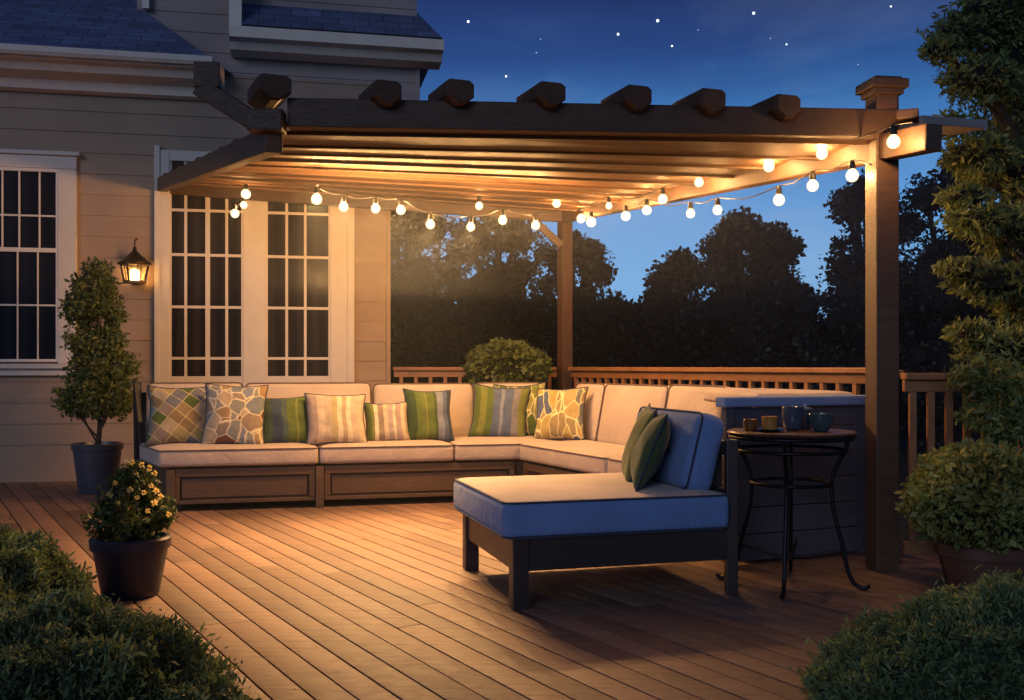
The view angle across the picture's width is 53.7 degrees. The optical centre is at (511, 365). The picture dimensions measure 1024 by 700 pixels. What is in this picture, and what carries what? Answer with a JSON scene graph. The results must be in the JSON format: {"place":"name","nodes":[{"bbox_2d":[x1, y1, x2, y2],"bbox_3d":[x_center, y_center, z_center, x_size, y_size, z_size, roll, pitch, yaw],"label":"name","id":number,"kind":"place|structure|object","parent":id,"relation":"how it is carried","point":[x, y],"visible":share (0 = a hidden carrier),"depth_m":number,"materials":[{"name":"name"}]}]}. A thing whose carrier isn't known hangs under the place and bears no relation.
{"place":"outdoors","nodes":[
{"label":"outdoors","id":0,"kind":"place"},
{"bbox_2d":[0,0,443,482],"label":"house","id":1,"kind":"structure","parent":0,"point":[108,117],"depth_m":9.88,"materials":[{"name":"beige wood"}]},
{"bbox_2d":[0,149,80,375],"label":"window","id":2,"kind":"structure","parent":1,"relation":"in","point":[38,188],"depth_m":9.60,"materials":[{"name":"white glass"}]},
{"bbox_2d":[117,238,151,284],"bbox_3d":[-3.607,-1.001,9.659,0.310,0.442,0.310,0,0,-37],"label":"wall lantern","id":3,"kind":"object","parent":1,"relation":"attached to","point":[135,260],"depth_m":9.62,"materials":[{"name":"brown metal"}]},
{"bbox_2d":[154,145,353,385],"bbox_3d":[-2.531,-0.940,10.006,1.956,2.400,0.082,0,0,-12],"label":"window","id":4,"kind":"structure","parent":1,"relation":"in","point":[265,293],"depth_m":9.99,"materials":[{"name":"white glass"}]},
{"bbox_2d":[0,481,948,699],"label":"deck","id":5,"kind":"structure","parent":0,"point":[372,599],"depth_m":4.60,"materials":[{"name":"brown wood"}]},
{"bbox_2d":[50,256,142,493],"bbox_3d":[-3.605,0.069,8.812,0.793,2.062,0.674,0,0,0],"label":"topiary","id":6,"kind":"object","parent":5,"relation":"on","point":[98,460],"visible":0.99,"depth_m":8.70,"materials":[{"name":"plant"}]},
{"bbox_2d":[80,459,178,600],"bbox_3d":[-1.821,0.767,4.843,0.453,0.666,0.418,0,0,0],"label":"potted plant","id":7,"kind":"object","parent":5,"relation":"on","point":[129,561],"visible":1,"depth_m":4.75,"materials":[{"name":"plant"}]},
{"bbox_2d":[133,381,864,561],"bbox_3d":[-0.514,0.614,7.168,3.732,0.972,4.575,0,0,-25],"label":"sectional sofa","id":8,"kind":"object","parent":5,"relation":"on","point":[200,473],"visible":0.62,"depth_m":7.75,"materials":[{"name":"beige fabric"}]},
{"bbox_2d":[144,385,205,446],"bbox_3d":[-2.638,0.394,8.008,0.509,0.485,0.244,0,0,-14],"label":"throw pillow","id":9,"kind":"object","parent":8,"relation":"on","point":[177,415],"visible":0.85,"depth_m":7.94,"materials":[{"name":"fabric"}]},
{"bbox_2d":[201,383,268,443],"bbox_3d":[-2.175,0.388,7.934,0.506,0.508,0.234,0,0,-5],"label":"throw pillow","id":10,"kind":"object","parent":8,"relation":"on","point":[234,414],"visible":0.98,"depth_m":7.86,"materials":[{"name":"fabric"}]},
{"bbox_2d":[264,396,307,442],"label":"throw pillow","id":11,"kind":"object","parent":8,"relation":"on","point":[285,420],"visible":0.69,"depth_m":7.97,"materials":[{"name":"green fabric"}]},
{"bbox_2d":[304,393,367,444],"bbox_3d":[-1.403,0.427,8.061,0.501,0.427,0.218,0,0,-20],"label":"throw pillow","id":12,"kind":"object","parent":8,"relation":"on","point":[335,418],"visible":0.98,"depth_m":8.00,"materials":[{"name":"beige fabric"}]},
{"bbox_2d":[364,402,410,440],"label":"throw pillow","id":13,"kind":"object","parent":8,"relation":"on","point":[386,422],"visible":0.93,"depth_m":8.18,"materials":[{"name":"beige fabric"}]},
{"bbox_2d":[403,388,454,441],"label":"throw pillow","id":14,"kind":"object","parent":8,"relation":"on","point":[428,416],"visible":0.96,"depth_m":8.32,"materials":[{"name":"green fabric"}]},
{"bbox_2d":[468,383,530,436],"bbox_3d":[-0.108,0.398,8.721,0.550,0.501,0.229,0,0,-3],"label":"throw pillow","id":15,"kind":"object","parent":8,"relation":"on","point":[499,412],"visible":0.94,"depth_m":8.65,"materials":[{"name":"multicoloured fabric"}]},
{"bbox_2d":[493,382,545,435],"bbox_3d":[0.077,0.390,8.835,0.491,0.503,0.215,0,0,0],"label":"throw pillow","id":16,"kind":"object","parent":8,"relation":"on","point":[531,413],"visible":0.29,"depth_m":8.77,"materials":[{"name":"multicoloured fabric"}]},
{"bbox_2d":[533,386,588,439],"bbox_3d":[0.405,0.407,8.481,0.484,0.473,0.224,0,0,24],"label":"throw pillow","id":17,"kind":"object","parent":8,"relation":"on","point":[560,414],"visible":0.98,"depth_m":8.42,"materials":[{"name":"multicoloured fabric"}]},
{"bbox_2d":[459,337,552,383],"bbox_3d":[-0.056,0.409,9.673,0.899,1.382,0.763,0,0,0],"label":"potted bush","id":18,"kind":"object","parent":5,"relation":"on","point":[496,359],"visible":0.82,"depth_m":9.45,"materials":[{"name":"green plant"}]},
{"bbox_2d":[157,61,987,571],"bbox_3d":[-0.256,-0.367,7.662,4.385,2.934,6.605,0,0,-21],"label":"pergola","id":19,"kind":"object","parent":5,"relation":"on","point":[539,147],"visible":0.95,"depth_m":5.46,"materials":[{"name":"brown wood"}]},
{"bbox_2d":[231,183,250,217],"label":"string lights","id":20,"kind":"object","parent":19,"relation":"hanging from","point":[245,193],"visible":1,"depth_m":8.88,"materials":[{"name":"white glass"}]},
{"bbox_2d":[311,184,558,230],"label":"string lights","id":21,"kind":"object","parent":19,"relation":"hanging from","point":[316,198],"visible":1,"depth_m":7.34,"materials":[{"name":"white glass"}]},
{"bbox_2d":[393,367,556,388],"bbox_3d":[-0.375,0.517,10.220,1.658,1.015,0.120,0,0,6],"label":"railing","id":22,"kind":"object","parent":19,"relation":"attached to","point":[429,372],"visible":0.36,"depth_m":10.23,"materials":[{"name":"brown wood"}]},
{"bbox_2d":[455,196,580,209],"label":"string lights","id":23,"kind":"object","parent":19,"relation":"hanging from","point":[556,203],"visible":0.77,"depth_m":8.93,"materials":[{"name":"white glass"}]},
{"bbox_2d":[577,159,871,226],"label":"string lights","id":24,"kind":"object","parent":19,"relation":"hanging from","point":[852,174],"visible":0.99,"depth_m":6.90,"materials":[{"name":"white glass"}]},
{"bbox_2d":[581,121,913,209],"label":"string lights","id":25,"kind":"object","parent":19,"relation":"hanging from","point":[893,141],"visible":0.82,"depth_m":5.70,"materials":[{"name":"white glass"}]},
{"bbox_2d":[454,406,737,609],"bbox_3d":[0.392,0.661,5.164,1.195,0.878,1.053,0,0,-16],"label":"lounge chair","id":26,"kind":"object","parent":5,"relation":"on","point":[681,505],"visible":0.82,"depth_m":4.77,"materials":[{"name":"blue fabric"}]},
{"bbox_2d":[621,403,657,481],"bbox_3d":[0.674,0.410,5.343,0.182,0.413,0.448,0,0,2],"label":"throw pillow","id":27,"kind":"object","parent":26,"relation":"on","point":[647,414],"visible":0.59,"depth_m":5.22,"materials":[{"name":"green fabric"}]},
{"bbox_2d":[630,412,669,491],"bbox_3d":[0.687,0.423,5.027,0.196,0.392,0.478,0,0,7],"label":"throw pillow","id":28,"kind":"object","parent":26,"relation":"on","point":[648,452],"visible":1,"depth_m":4.84,"materials":[{"name":"green fabric"}]},
{"bbox_2d":[568,367,864,394],"bbox_3d":[1.455,0.555,8.087,0.120,1.090,4.154,0,0,-24],"label":"railing","id":29,"kind":"object","parent":5,"relation":"on","point":[822,377],"visible":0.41,"depth_m":7.57,"materials":[{"name":"brown wood"}]},
{"bbox_2d":[715,427,870,599],"bbox_3d":[1.400,0.711,5.070,0.631,0.774,0.631,0,0,-22],"label":"bistro table","id":30,"kind":"object","parent":5,"relation":"on","point":[790,437],"visible":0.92,"depth_m":4.97,"materials":[{"name":"black metal"}]},
{"bbox_2d":[743,419,757,430],"bbox_3d":[1.195,0.293,5.060,0.072,0.057,0.072,0,0,0],"label":"tealight holder","id":31,"kind":"object","parent":30,"relation":"on","point":[749,424],"visible":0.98,"depth_m":5.03,"materials":[{"name":"orange glass"}]},
{"bbox_2d":[753,428,784,431],"bbox_3d":[1.270,0.316,4.985,0.154,0.013,0.154,0,0,0],"label":"saucer","id":32,"kind":"object","parent":30,"relation":"on","point":[765,430],"visible":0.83,"depth_m":4.94,"materials":[{"name":"blue ceramic"}]},
{"bbox_2d":[762,416,776,429],"bbox_3d":[1.270,0.282,4.985,0.076,0.069,0.076,0,0,0],"label":"tealight holder","id":33,"kind":"object","parent":32,"relation":"on","point":[769,422],"visible":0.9,"depth_m":4.95,"materials":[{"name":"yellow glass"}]},
{"bbox_2d":[781,406,803,429],"bbox_3d":[1.415,0.262,5.090,0.112,0.120,0.112,0,0,0],"label":"cup","id":34,"kind":"object","parent":30,"relation":"on","point":[792,417],"visible":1,"depth_m":5.05,"materials":[{"name":"blue ceramic"}]},
{"bbox_2d":[807,413,834,430],"bbox_3d":[1.535,0.279,5.020,0.132,0.087,0.132,0,0,0],"label":"teal bowl","id":35,"kind":"object","parent":30,"relation":"on","point":[821,421],"visible":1,"depth_m":4.97,"materials":[{"name":"ceramic"}]},
{"bbox_2d":[894,437,1023,592],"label":"boxwood","id":36,"kind":"object","parent":5,"relation":"on","point":[968,516],"visible":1,"depth_m":4.74,"materials":[{"name":"plant"}]},
{"bbox_2d":[900,373,1023,554],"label":"railing","id":37,"kind":"object","parent":5,"relation":"on","point":[929,384],"visible":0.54,"depth_m":5.47,"materials":[{"name":"brown wood"}]},
{"bbox_2d":[393,0,998,317],"label":"sky","id":38,"kind":"structure","parent":0,"point":[717,44],"materials":[{"name":"blue"}]},
{"bbox_2d":[801,404,812,428],"bbox_3d":[1.500,0.259,5.170,0.074,0.126,0.074,0,0,0],"label":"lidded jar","id":39,"kind":"object","parent":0,"point":[806,423],"visible":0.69,"depth_m":5.14,"materials":[{"name":"blue ceramic"}]},
{"bbox_2d":[899,423,998,542],"bbox_3d":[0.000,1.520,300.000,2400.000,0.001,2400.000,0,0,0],"label":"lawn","id":40,"kind":"structure","parent":0,"point":[903,474],"depth_m":14.84,"materials":[{"name":"green plant"}]},
{"bbox_2d":[0,513,97,603],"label":"shrub","id":41,"kind":"object","parent":40,"relation":"on","point":[27,560],"visible":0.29,"depth_m":3.96,"materials":[{"name":"green plant"}]},
{"bbox_2d":[0,568,261,699],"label":"shrub","id":42,"kind":"object","parent":40,"relation":"on","point":[68,645],"visible":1,"depth_m":2.83,"materials":[{"name":"green plant"}]},
{"bbox_2d":[391,211,489,384],"bbox_3d":[-2.093,-0.738,19.075,3.797,5.395,2.710,0,0,0],"label":"tree","id":43,"kind":"object","parent":40,"relation":"on","point":[421,305],"visible":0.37,"depth_m":18.41,"materials":[{"name":"green plant"}]},
{"bbox_2d":[433,216,555,382],"bbox_3d":[-0.240,-0.862,20.988,3.907,5.490,2.800,0,0,0],"label":"tree","id":44,"kind":"object","parent":40,"relation":"on","point":[499,302],"visible":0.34,"depth_m":20.46,"materials":[{"name":"green plant"}]},
{"bbox_2d":[525,229,633,389],"bbox_3d":[1.240,-0.524,19.993,2.695,4.526,2.049,0,0,0],"label":"tree","id":45,"kind":"object","parent":40,"relation":"on","point":[594,320],"visible":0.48,"depth_m":19.72,"materials":[{"name":"green plant"}]},
{"bbox_2d":[598,293,648,381],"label":"tree","id":46,"kind":"object","parent":40,"relation":"on","point":[629,312],"visible":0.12,"depth_m":22.81,"materials":[{"name":"green plant"}]},
{"bbox_2d":[625,245,709,385],"bbox_3d":[3.470,-0.397,21.058,2.621,4.245,2.101,0,0,0],"label":"tree","id":47,"kind":"object","parent":40,"relation":"on","point":[667,288],"visible":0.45,"depth_m":20.62,"materials":[{"name":"green plant"}]},
{"bbox_2d":[453,292,925,422],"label":"woods","id":48,"kind":"object","parent":40,"relation":"on","point":[646,311],"depth_m":29.49,"materials":[{"name":"green plant"}]},
{"bbox_2d":[660,206,831,389],"bbox_3d":[4.622,-0.711,19.976,3.269,4.864,2.555,0,0,0],"label":"tree","id":49,"kind":"object","parent":40,"relation":"on","point":[737,321],"visible":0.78,"depth_m":19.41,"materials":[{"name":"green plant"}]},
{"bbox_2d":[778,278,831,389],"bbox_3d":[6.153,-0.150,21.993,1.970,3.587,1.505,0,0,0],"label":"tree","id":50,"kind":"object","parent":40,"relation":"on","point":[805,286],"visible":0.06,"depth_m":21.73,"materials":[{"name":"green plant"}]},
{"bbox_2d":[791,168,928,452],"bbox_3d":[6.329,-0.837,17.984,2.624,5.383,2.013,0,0,0],"label":"tree","id":51,"kind":"object","parent":40,"relation":"on","point":[843,306],"visible":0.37,"depth_m":17.71,"materials":[{"name":"green plant"}]},
{"bbox_2d":[788,565,1023,699],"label":"shrub","id":52,"kind":"object","parent":40,"relation":"on","point":[953,644],"visible":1,"depth_m":3.21,"materials":[{"name":"green plant"}]},
{"bbox_2d":[859,159,1021,452],"bbox_3d":[7.239,-0.915,16.966,2.830,5.274,2.241,0,0,0],"label":"tree","id":53,"kind":"object","parent":40,"relation":"on","point":[929,310],"visible":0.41,"depth_m":16.68,"materials":[{"name":"green plant"}]},
{"bbox_2d":[914,0,1023,448],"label":"evergreen tree","id":54,"kind":"object","parent":40,"relation":"on","point":[990,76],"visible":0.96,"depth_m":6.21,"materials":[{"name":"green plant"}]},
{"bbox_2d":[971,122,1022,435],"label":"tree","id":55,"kind":"object","parent":40,"relation":"on","point":[1009,258],"visible":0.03,"depth_m":17.57,"materials":[{"name":"green plant"}]}
]}

